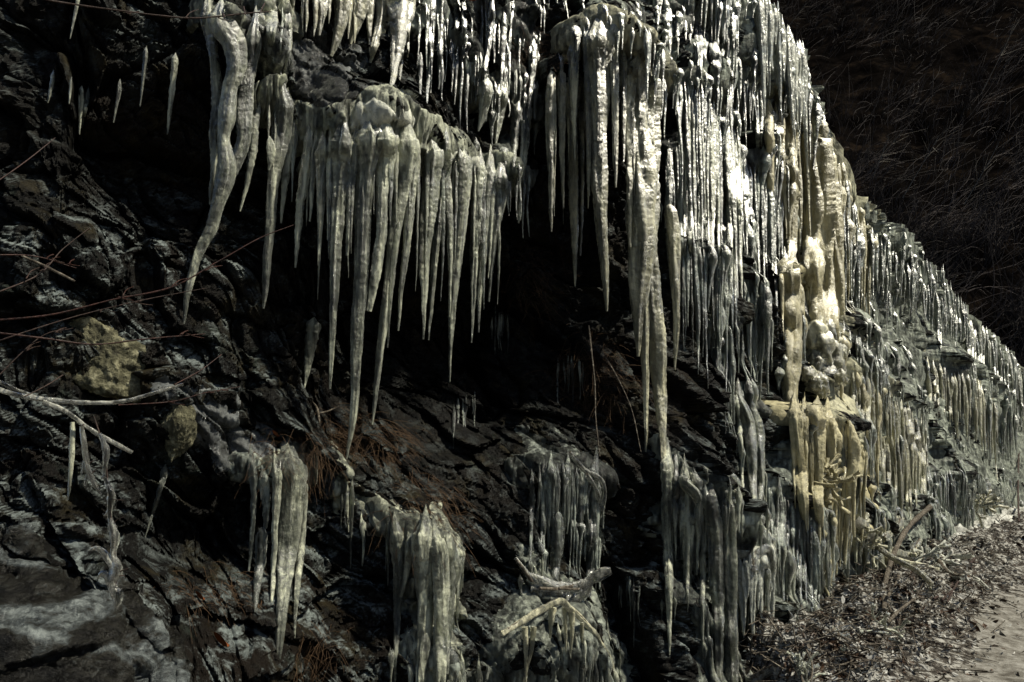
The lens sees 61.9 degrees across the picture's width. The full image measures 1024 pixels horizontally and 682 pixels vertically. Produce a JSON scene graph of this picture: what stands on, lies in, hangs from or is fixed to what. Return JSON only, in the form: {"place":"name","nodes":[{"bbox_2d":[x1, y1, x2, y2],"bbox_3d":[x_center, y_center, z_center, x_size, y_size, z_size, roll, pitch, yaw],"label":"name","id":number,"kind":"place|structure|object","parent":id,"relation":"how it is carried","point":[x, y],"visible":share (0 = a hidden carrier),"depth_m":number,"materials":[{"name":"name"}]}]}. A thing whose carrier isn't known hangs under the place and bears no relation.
{"place":"outdoors","nodes":[
{"label":"outdoors","id":0,"kind":"place"},
{"bbox_2d":[0,518,193,681],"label":"rock","id":1,"kind":"object","parent":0,"point":[58,623],"visible":0.94,"depth_m":3.65,"materials":[{"name":"stone"}]},
{"bbox_2d":[0,0,1023,681],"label":"cliff","id":2,"kind":"structure","parent":0,"point":[130,186],"depth_m":5.34,"materials":[{"name":"stone"}]},
{"bbox_2d":[0,138,79,267],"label":"twig","id":3,"kind":"object","parent":2,"relation":"attached to","point":[33,255],"visible":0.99,"depth_m":3.12,"materials":[{"name":"wood"}]},
{"bbox_2d":[0,227,89,291],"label":"twig","id":4,"kind":"object","parent":2,"relation":"attached to","point":[44,267],"visible":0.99,"depth_m":3.09,"materials":[{"name":"wood"}]},
{"bbox_2d":[78,85,83,134],"bbox_3d":[-2.589,-1.391,5.110,0.070,0.329,0.033,-7,-10,44],"label":"icicle","id":5,"kind":"object","parent":2,"relation":"hanging from","point":[80,101],"visible":1,"depth_m":5.09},
{"bbox_2d":[0,380,183,499],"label":"iced branch","id":6,"kind":"object","parent":2,"relation":"attached to","point":[48,402],"visible":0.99,"depth_m":3.12,"materials":[{"name":"grey wood"}]},
{"bbox_2d":[0,327,72,396],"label":"twig","id":7,"kind":"object","parent":6,"relation":"attached to","point":[30,345],"visible":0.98,"depth_m":3.11,"materials":[{"name":"wood"}]},
{"bbox_2d":[88,416,127,610],"bbox_3d":[-1.439,0.612,3.049,0.155,0.683,0.040,0,-7,0],"label":"iced branch","id":8,"kind":"object","parent":6,"relation":"attached to","point":[113,576],"visible":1,"depth_m":3.03,"materials":[{"name":"grey plant"}]},
{"bbox_2d":[80,424,104,494],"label":"iced branch","id":9,"kind":"object","parent":8,"relation":"attached to","point":[89,475],"visible":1,"depth_m":3.06,"materials":[{"name":"grey plant"}]},
{"bbox_2d":[0,330,204,344],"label":"twig","id":10,"kind":"object","parent":2,"relation":"attached to","point":[181,334],"visible":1,"depth_m":3.20,"materials":[{"name":"wood"}]},
{"bbox_2d":[0,288,205,340],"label":"twig","id":11,"kind":"object","parent":2,"relation":"attached to","point":[95,311],"visible":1,"depth_m":3.22,"materials":[{"name":"wood"}]},
{"bbox_2d":[67,316,145,403],"bbox_3d":[-2.271,0.112,4.742,0.511,0.485,0.365,0,-7,0],"label":"boulder","id":12,"kind":"object","parent":2,"relation":"on","point":[112,368],"visible":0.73,"depth_m":4.63,"materials":[{"name":"stone"}]},
{"bbox_2d":[139,46,147,105],"bbox_3d":[-2.235,-1.614,5.174,0.030,0.424,0.105,4,-8,-29],"label":"icicle","id":13,"kind":"object","parent":2,"relation":"hanging from","point":[145,57],"visible":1,"depth_m":5.14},
{"bbox_2d":[0,225,292,320],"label":"twig","id":14,"kind":"object","parent":2,"relation":"attached to","point":[172,286],"visible":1,"depth_m":3.37,"materials":[{"name":"wood"}]},
{"bbox_2d":[145,464,167,536],"bbox_3d":[-1.922,0.864,4.632,0.089,0.388,0.114,0,-7,0],"label":"icicle","id":15,"kind":"object","parent":2,"relation":"hanging from","point":[163,474],"visible":0.99,"depth_m":4.62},
{"bbox_2d":[46,0,270,20],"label":"twig","id":16,"kind":"object","parent":2,"relation":"on","point":[186,17],"visible":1,"depth_m":3.59,"materials":[{"name":"wood"}]},
{"bbox_2d":[167,53,178,134],"bbox_3d":[-2.054,-1.502,5.173,0.048,0.519,0.052,5,-9,-36],"label":"icicle","id":17,"kind":"object","parent":2,"relation":"hanging from","point":[174,68],"visible":1,"depth_m":5.17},
{"bbox_2d":[119,354,236,405],"bbox_3d":[-1.239,0.142,3.206,0.378,0.210,0.203,0,-7,0],"label":"twig","id":18,"kind":"object","parent":2,"relation":"attached to","point":[184,398],"visible":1,"depth_m":3.18,"materials":[{"name":"wood"}]},
{"bbox_2d":[160,404,196,461],"bbox_3d":[-1.840,0.503,4.692,0.203,0.326,0.164,0,-7,0],"label":"boulder","id":19,"kind":"object","parent":2,"relation":"on","point":[178,423],"visible":0.98,"depth_m":4.66,"materials":[{"name":"stone"}]},
{"bbox_2d":[155,561,284,638],"bbox_3d":[-1.517,1.385,4.484,0.660,0.413,0.726,0,-7,0],"label":"grass tuft","id":20,"kind":"object","parent":2,"relation":"on","point":[215,592],"visible":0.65,"depth_m":4.46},
{"bbox_2d":[183,0,288,323],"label":"icicle curtain","id":21,"kind":"object","parent":2,"relation":"hanging from","point":[248,50],"visible":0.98,"depth_m":5.13,"materials":[{"name":"ice"}]},
{"bbox_2d":[227,444,272,612],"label":"icicle curtain","id":22,"kind":"object","parent":2,"relation":"hanging from","point":[241,462],"visible":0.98,"depth_m":4.83,"materials":[{"name":"grey ice"}]},
{"bbox_2d":[150,375,351,500],"bbox_3d":[-1.433,0.641,5.091,0.498,0.827,1.464,-4,-8,32],"label":"ice sheet","id":23,"kind":"object","parent":2,"relation":"on","point":[231,436],"visible":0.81,"depth_m":4.84,"materials":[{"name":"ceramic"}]},
{"bbox_2d":[241,0,304,78],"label":"icicle curtain","id":24,"kind":"object","parent":2,"relation":"hanging from","point":[290,20],"visible":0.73,"depth_m":5.51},
{"bbox_2d":[233,71,335,308],"bbox_3d":[-1.461,-0.933,5.405,0.547,1.510,0.864,4,-8,-29],"label":"icicle curtain","id":25,"kind":"object","parent":2,"relation":"hanging from","point":[291,139],"visible":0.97,"depth_m":5.29,"materials":[{"name":"ice"}]},
{"bbox_2d":[256,435,318,658],"bbox_3d":[-1.284,1.141,4.910,0.412,1.215,0.879,3,-8,-25],"label":"icicle curtain","id":26,"kind":"object","parent":2,"relation":"hanging from","point":[289,520],"visible":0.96,"depth_m":4.88,"materials":[{"name":"ice"}]},
{"bbox_2d":[241,416,349,509],"bbox_3d":[-1.285,0.759,5.102,0.824,0.619,0.564,5,-9,-35],"label":"grass tuft","id":27,"kind":"object","parent":2,"relation":"on","point":[318,459],"visible":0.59,"depth_m":5.10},
{"bbox_2d":[226,0,386,111],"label":"rock","id":28,"kind":"object","parent":2,"relation":"attached to","point":[331,85],"visible":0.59,"depth_m":5.54,"materials":[{"name":"stone"}]},
{"bbox_2d":[304,317,320,387],"bbox_3d":[-1.344,0.078,5.745,0.111,0.481,0.114,0,-7,0],"label":"icicle","id":29,"kind":"object","parent":2,"relation":"hanging from","point":[313,326],"visible":1,"depth_m":5.71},
{"bbox_2d":[288,602,371,681],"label":"grass tuft","id":30,"kind":"object","parent":2,"relation":"on","point":[319,650],"visible":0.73,"depth_m":4.77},
{"bbox_2d":[291,0,415,85],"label":"icicle curtain","id":31,"kind":"object","parent":2,"relation":"hanging from","point":[396,15],"visible":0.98,"depth_m":5.95,"materials":[{"name":"ice"}]},
{"bbox_2d":[315,403,429,495],"bbox_3d":[-0.966,0.812,5.734,0.924,0.818,0.795,0,-7,0],"label":"grass tuft","id":32,"kind":"object","parent":2,"relation":"on","point":[361,443],"visible":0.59,"depth_m":5.80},
{"bbox_2d":[330,441,469,681],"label":"ice sheet","id":33,"kind":"object","parent":2,"relation":"attached to","point":[407,648],"visible":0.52,"depth_m":5.19,"materials":[{"name":"ice"}]},
{"bbox_2d":[353,457,489,576],"bbox_3d":[-0.522,1.160,5.319,0.744,0.858,0.820,-3,-8,22],"label":"grass tuft","id":34,"kind":"object","parent":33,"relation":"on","point":[443,502],"visible":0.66,"depth_m":5.44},
{"bbox_2d":[296,83,522,458],"bbox_3d":[-0.615,-0.387,6.050,1.013,2.397,2.109,-6,-9,39],"label":"ice drapery","id":35,"kind":"object","parent":2,"relation":"attached to","point":[390,157],"visible":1,"depth_m":5.38,"materials":[{"name":"ice"}]},
{"bbox_2d":[365,495,458,681],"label":"icicle curtain","id":36,"kind":"object","parent":2,"relation":"hanging from","point":[435,579],"visible":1,"depth_m":4.96,"materials":[{"name":"ice"}]},
{"bbox_2d":[349,84,479,173],"bbox_3d":[-0.601,-1.416,6.036,1.658,0.594,1.008,6,-9,-40],"label":"ice sheet","id":37,"kind":"object","parent":2,"relation":"attached to","point":[374,110],"visible":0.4,"depth_m":5.30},
{"bbox_2d":[411,0,483,132],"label":"icicle curtain","id":38,"kind":"object","parent":2,"relation":"hanging from","point":[433,26],"visible":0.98,"depth_m":6.28,"materials":[{"name":"ice"}]},
{"bbox_2d":[452,392,475,447],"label":"icicle curtain","id":39,"kind":"object","parent":2,"relation":"hanging from","point":[464,409],"visible":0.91,"depth_m":6.50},
{"bbox_2d":[417,0,562,186],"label":"ice sheet","id":40,"kind":"object","parent":2,"relation":"attached to","point":[527,14],"visible":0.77,"depth_m":6.58,"materials":[{"name":"ice"}]},
{"bbox_2d":[490,305,508,353],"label":"icicle curtain","id":41,"kind":"object","parent":2,"relation":"hanging from","point":[500,326],"visible":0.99,"depth_m":7.09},
{"bbox_2d":[456,70,543,222],"bbox_3d":[-0.097,-1.499,6.682,0.690,1.201,0.684,4,-8,-29],"label":"icicle curtain","id":42,"kind":"object","parent":2,"relation":"hanging from","point":[516,126],"visible":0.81,"depth_m":6.61,"materials":[{"name":"ice"}]},
{"bbox_2d":[468,161,538,234],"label":"icicle curtain","id":43,"kind":"object","parent":2,"relation":"hanging from","point":[526,185],"visible":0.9,"depth_m":6.63,"materials":[{"name":"grey ice"}]},
{"bbox_2d":[473,0,544,124],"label":"icicle curtain","id":44,"kind":"object","parent":2,"relation":"hanging from","point":[496,20],"visible":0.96,"depth_m":6.49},
{"bbox_2d":[489,25,575,85],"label":"grass tuft","id":45,"kind":"object","parent":2,"relation":"on","point":[538,53],"visible":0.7,"depth_m":6.71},
{"bbox_2d":[494,245,581,351],"bbox_3d":[0.151,-0.363,6.902,0.800,0.891,0.465,-3,-8,22],"label":"grass tuft","id":46,"kind":"object","parent":2,"relation":"on","point":[533,288],"visible":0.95,"depth_m":6.90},
{"bbox_2d":[446,544,634,681],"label":"ice mound","id":47,"kind":"object","parent":2,"relation":"attached to","point":[585,661],"visible":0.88,"depth_m":5.17,"materials":[{"name":"ice"}]},
{"bbox_2d":[500,598,614,681],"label":"iced branch","id":48,"kind":"object","parent":47,"relation":"attached to","point":[572,611],"visible":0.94,"depth_m":5.06,"materials":[{"name":"brown wood"}]},
{"bbox_2d":[514,557,611,602],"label":"iced branch","id":49,"kind":"object","parent":47,"relation":"on","point":[579,591],"visible":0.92,"depth_m":5.45,"materials":[{"name":"grey wood"}]},
{"bbox_2d":[514,424,605,589],"bbox_3d":[0.393,1.196,6.077,0.784,1.220,0.905,0,-7,0],"label":"ice sheet","id":50,"kind":"object","parent":2,"relation":"attached to","point":[532,443],"visible":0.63,"depth_m":6.03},
{"bbox_2d":[503,448,618,596],"bbox_3d":[0.352,1.255,6.074,0.849,0.993,0.789,3,-8,-23],"label":"icicle curtain","id":51,"kind":"object","parent":2,"relation":"hanging from","point":[555,466],"visible":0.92,"depth_m":5.93,"materials":[{"name":"ice"}]},
{"bbox_2d":[568,451,606,512],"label":"iced branch","id":52,"kind":"object","parent":51,"relation":"attached to","point":[588,477],"visible":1,"depth_m":5.99,"materials":[{"name":"grey wood"}]},
{"bbox_2d":[545,53,588,285],"bbox_3d":[0.428,-1.406,6.740,0.205,1.937,0.489,-6,-9,38],"label":"icicle curtain","id":53,"kind":"object","parent":2,"relation":"hanging from","point":[563,101],"visible":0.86,"depth_m":6.75,"materials":[{"name":"ice"}]},
{"bbox_2d":[556,356,583,407],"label":"icicle curtain","id":54,"kind":"object","parent":2,"relation":"hanging from","point":[572,372],"visible":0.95,"depth_m":6.84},
{"bbox_2d":[513,324,652,434],"bbox_3d":[0.565,0.383,6.676,1.128,1.017,0.538,-2,-7,18],"label":"grass tuft","id":55,"kind":"object","parent":2,"relation":"attached to","point":[614,398],"visible":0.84,"depth_m":6.69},
{"bbox_2d":[588,325,599,455],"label":"dry stalk","id":56,"kind":"object","parent":2,"relation":"attached to","point":[594,384],"visible":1,"depth_m":6.37,"materials":[{"name":"plant"}]},
{"bbox_2d":[549,2,680,460],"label":"ice column","id":57,"kind":"structure","parent":2,"relation":"attached to","point":[605,78],"depth_m":6.57,"materials":[{"name":"ice"}]},
{"bbox_2d":[618,567,640,643],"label":"icicle curtain","id":58,"kind":"object","parent":2,"relation":"hanging from","point":[632,596],"visible":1,"depth_m":6.07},
{"bbox_2d":[660,128,707,297],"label":"icicle curtain","id":59,"kind":"object","parent":2,"relation":"hanging from","point":[669,157],"visible":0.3,"depth_m":7.28,"materials":[{"name":"ice"}]},
{"bbox_2d":[543,0,833,231],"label":"ice sheet","id":60,"kind":"object","parent":2,"relation":"attached to","point":[727,19],"visible":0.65,"depth_m":7.83,"materials":[{"name":"ice"}]},
{"bbox_2d":[644,434,744,681],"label":"icicle curtain","id":61,"kind":"object","parent":2,"relation":"hanging from","point":[723,565],"visible":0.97,"depth_m":6.08,"materials":[{"name":"ice"}]},
{"bbox_2d":[647,0,747,103],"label":"icicle curtain","id":62,"kind":"object","parent":2,"relation":"hanging from","point":[716,55],"visible":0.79,"depth_m":7.57,"materials":[{"name":"ice"}]},
{"bbox_2d":[667,66,742,355],"bbox_3d":[1.775,-1.116,7.635,1.445,2.522,0.600,6,-9,-40],"label":"icicle curtain","id":63,"kind":"object","parent":2,"relation":"hanging from","point":[711,157],"visible":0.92,"depth_m":7.43,"materials":[{"name":"ice"}]},
{"bbox_2d":[680,238,737,391],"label":"icicle curtain","id":64,"kind":"object","parent":2,"relation":"hanging from","point":[700,279],"visible":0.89,"depth_m":7.09,"materials":[{"name":"ice"}]},
{"bbox_2d":[660,143,805,455],"bbox_3d":[2.083,-0.497,7.992,0.861,3.109,2.161,-7,-10,44],"label":"ice sheet","id":65,"kind":"object","parent":2,"relation":"attached to","point":[755,335],"visible":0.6,"depth_m":7.60,"materials":[{"name":"grey"}]},
{"bbox_2d":[705,530,776,637],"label":"icicle curtain","id":66,"kind":"object","parent":2,"relation":"hanging from","point":[750,586],"visible":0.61,"depth_m":6.30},
{"bbox_2d":[750,544,774,572],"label":"iced branch","id":67,"kind":"object","parent":66,"relation":"attached to","point":[768,549],"visible":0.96,"depth_m":6.38,"materials":[{"name":"grey wood"}]},
{"bbox_2d":[732,377,772,514],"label":"icicle curtain","id":68,"kind":"object","parent":2,"relation":"hanging from","point":[748,421],"visible":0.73,"depth_m":7.24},
{"bbox_2d":[729,66,786,219],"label":"icicle curtain","id":69,"kind":"object","parent":2,"relation":"hanging from","point":[757,112],"visible":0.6,"depth_m":8.41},
{"bbox_2d":[637,414,890,681],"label":"ice sheet","id":70,"kind":"object","parent":2,"relation":"attached to","point":[751,533],"visible":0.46,"depth_m":6.31,"materials":[{"name":"ice"}]},
{"bbox_2d":[762,392,847,531],"bbox_3d":[2.765,1.148,7.638,1.090,1.432,0.693,4,-8,-30],"label":"ice mushroom","id":71,"kind":"object","parent":70,"relation":"on","point":[798,418],"visible":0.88,"depth_m":7.46,"materials":[{"name":"ice"}]},
{"bbox_2d":[809,453,862,514],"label":"iced shrub","id":72,"kind":"object","parent":70,"relation":"on","point":[829,480],"visible":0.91,"depth_m":7.49,"materials":[{"name":"beige plant"}]},
{"bbox_2d":[741,147,787,333],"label":"icicle curtain","id":73,"kind":"object","parent":2,"relation":"hanging from","point":[750,183],"visible":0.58,"depth_m":8.36,"materials":[{"name":"ice"}]},
{"bbox_2d":[753,0,807,174],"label":"icicle curtain","id":74,"kind":"object","parent":2,"relation":"hanging from","point":[790,53],"visible":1,"depth_m":8.53,"materials":[{"name":"ice"}]},
{"bbox_2d":[764,81,811,258],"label":"icicle curtain","id":75,"kind":"object","parent":2,"relation":"hanging from","point":[791,154],"visible":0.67,"depth_m":8.71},
{"bbox_2d":[777,255,805,401],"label":"ice column","id":76,"kind":"structure","parent":2,"relation":"attached to","point":[792,281],"depth_m":8.31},
{"bbox_2d":[764,469,822,607],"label":"icicle curtain","id":77,"kind":"object","parent":2,"relation":"hanging from","point":[786,522],"visible":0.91,"depth_m":7.15,"materials":[{"name":"ice"}]},
{"bbox_2d":[800,124,844,341],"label":"ice column","id":78,"kind":"structure","parent":2,"relation":"attached to","point":[822,236],"depth_m":9.24,"materials":[{"name":"ice"}]},
{"bbox_2d":[801,315,848,398],"bbox_3d":[3.121,0.140,8.557,0.453,0.928,1.078,-3,-8,22],"label":"ice bulge","id":79,"kind":"object","parent":2,"relation":"attached to","point":[826,353],"visible":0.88,"depth_m":8.62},
{"bbox_2d":[786,90,887,566],"bbox_3d":[3.627,-0.150,9.723,1.087,5.237,4.556,-4,-8,30],"label":"ice sheet","id":80,"kind":"object","parent":2,"relation":"attached to","point":[855,269],"visible":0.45,"depth_m":9.25,"materials":[{"name":"ice"}]},
{"bbox_2d":[804,408,894,595],"bbox_3d":[3.461,1.804,8.703,0.665,2.282,3.631,-5,-9,35],"label":"ice sheet","id":81,"kind":"object","parent":2,"relation":"attached to","point":[862,466],"visible":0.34,"depth_m":8.07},
{"bbox_2d":[827,505,884,581],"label":"icicle curtain","id":82,"kind":"object","parent":2,"relation":"hanging from","point":[855,544],"visible":0.26,"depth_m":8.31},
{"bbox_2d":[839,321,891,396],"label":"icicle curtain","id":83,"kind":"object","parent":2,"relation":"hanging from","point":[859,349],"visible":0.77,"depth_m":9.32,"materials":[{"name":"ice"}]},
{"bbox_2d":[844,202,890,291],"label":"icicle curtain","id":84,"kind":"object","parent":2,"relation":"hanging from","point":[872,220],"visible":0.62,"depth_m":11.23,"materials":[{"name":"ice"}]},
{"bbox_2d":[850,366,928,513],"bbox_3d":[4.553,1.374,10.507,0.633,2.047,4.398,-5,-9,34],"label":"icicle curtain","id":85,"kind":"object","parent":2,"relation":"hanging from","point":[904,428],"visible":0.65,"depth_m":10.37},
{"bbox_2d":[879,434,921,528],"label":"icicle curtain","id":86,"kind":"object","parent":2,"relation":"hanging from","point":[912,460],"visible":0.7,"depth_m":10.33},
{"bbox_2d":[879,240,979,360],"bbox_3d":[6.984,-0.339,14.408,0.691,1.696,7.213,-6,-9,38],"label":"icicle curtain","id":87,"kind":"object","parent":2,"relation":"hanging from","point":[954,324],"visible":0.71,"depth_m":14.21,"materials":[{"name":"ice"}]},
{"bbox_2d":[848,213,1023,552],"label":"ice sheet","id":88,"kind":"object","parent":2,"relation":"attached to","point":[887,306],"visible":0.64,"depth_m":12.82,"materials":[{"name":"ice"}]},
{"bbox_2d":[926,461,961,525],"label":"icicle curtain","id":89,"kind":"object","parent":2,"relation":"hanging from","point":[950,489],"visible":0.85,"depth_m":12.22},
{"bbox_2d":[920,260,967,338],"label":"icicle curtain","id":90,"kind":"object","parent":2,"relation":"hanging from","point":[961,308],"visible":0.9,"depth_m":13.09,"materials":[{"name":"ice"}]},
{"bbox_2d":[922,350,998,480],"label":"icicle curtain","id":91,"kind":"object","parent":2,"relation":"hanging from","point":[950,386],"visible":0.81,"depth_m":13.84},
{"bbox_2d":[966,320,1023,426],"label":"icicle curtain","id":92,"kind":"object","parent":2,"relation":"hanging from","point":[982,337],"visible":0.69,"depth_m":18.08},
{"bbox_2d":[738,507,1023,681],"bbox_3d":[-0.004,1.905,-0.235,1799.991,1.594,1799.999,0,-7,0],"label":"ground","id":93,"kind":"structure","parent":0,"point":[939,665],"depth_m":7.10,"materials":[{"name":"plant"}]},
{"bbox_2d":[750,644,813,681],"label":"dead branch","id":94,"kind":"object","parent":93,"relation":"on","point":[763,673],"visible":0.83,"depth_m":5.64,"materials":[{"name":"brown wood"}]},
{"bbox_2d":[786,651,826,681],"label":"iced shrub","id":95,"kind":"object","parent":93,"relation":"on","point":[801,664],"visible":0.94,"depth_m":5.28,"materials":[{"name":"grey plant"}]},
{"bbox_2d":[853,512,887,568],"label":"iced shrub","id":96,"kind":"object","parent":93,"relation":"on","point":[875,542],"visible":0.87,"depth_m":8.17,"materials":[{"name":"beige plant"}]},
{"bbox_2d":[858,603,910,643],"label":"iced shrub","id":97,"kind":"object","parent":93,"relation":"on","point":[884,619],"visible":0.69,"depth_m":6.29,"materials":[{"name":"beige plant"}]},
{"bbox_2d":[875,515,939,590],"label":"iced branch","id":98,"kind":"object","parent":93,"relation":"on","point":[886,537],"visible":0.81,"depth_m":8.25,"materials":[{"name":"brown wood"}]},
{"bbox_2d":[855,514,920,560],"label":"iced branch","id":99,"kind":"object","parent":98,"relation":"on","point":[860,523],"visible":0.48,"depth_m":8.45,"materials":[{"name":"brown wood"}]},
{"bbox_2d":[882,504,932,610],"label":"dead branch","id":100,"kind":"object","parent":93,"relation":"on","point":[913,521],"visible":0.76,"depth_m":8.90,"materials":[{"name":"brown wood"}]},
{"bbox_2d":[911,540,960,566],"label":"iced shrub","id":101,"kind":"object","parent":93,"relation":"on","point":[936,549],"visible":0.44,"depth_m":9.14,"materials":[{"name":"beige plant"}]},
{"bbox_2d":[932,557,975,602],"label":"dead branch","id":102,"kind":"object","parent":93,"relation":"on","point":[951,586],"visible":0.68,"depth_m":7.98,"materials":[{"name":"wood"}]},
{"bbox_2d":[929,543,989,589],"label":"iced branch","id":103,"kind":"object","parent":93,"relation":"on","point":[944,565],"visible":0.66,"depth_m":9.02,"materials":[{"name":"brown wood"}]},
{"bbox_2d":[949,506,1023,540],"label":"frozen spill","id":104,"kind":"object","parent":93,"relation":"on","point":[960,528],"visible":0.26,"depth_m":13.89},
{"bbox_2d":[974,489,1008,528],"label":"iced shrub","id":105,"kind":"object","parent":104,"relation":"on","point":[988,502],"visible":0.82,"depth_m":13.62,"materials":[{"name":"beige plant"}]},
{"bbox_2d":[770,0,1023,366],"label":"hillside","id":106,"kind":"structure","parent":0,"point":[856,71],"depth_m":68.18,"materials":[{"name":"plant"}]},
{"bbox_2d":[772,0,1023,366],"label":"brushwood","id":107,"kind":"object","parent":106,"relation":"on","point":[965,249],"visible":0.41,"depth_m":52.88,"materials":[{"name":"plant"}]},
{"bbox_2d":[929,584,1023,681],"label":"path","id":108,"kind":"structure","parent":0,"point":[1008,667],"depth_m":6.74,"materials":[{"name":"soil"}]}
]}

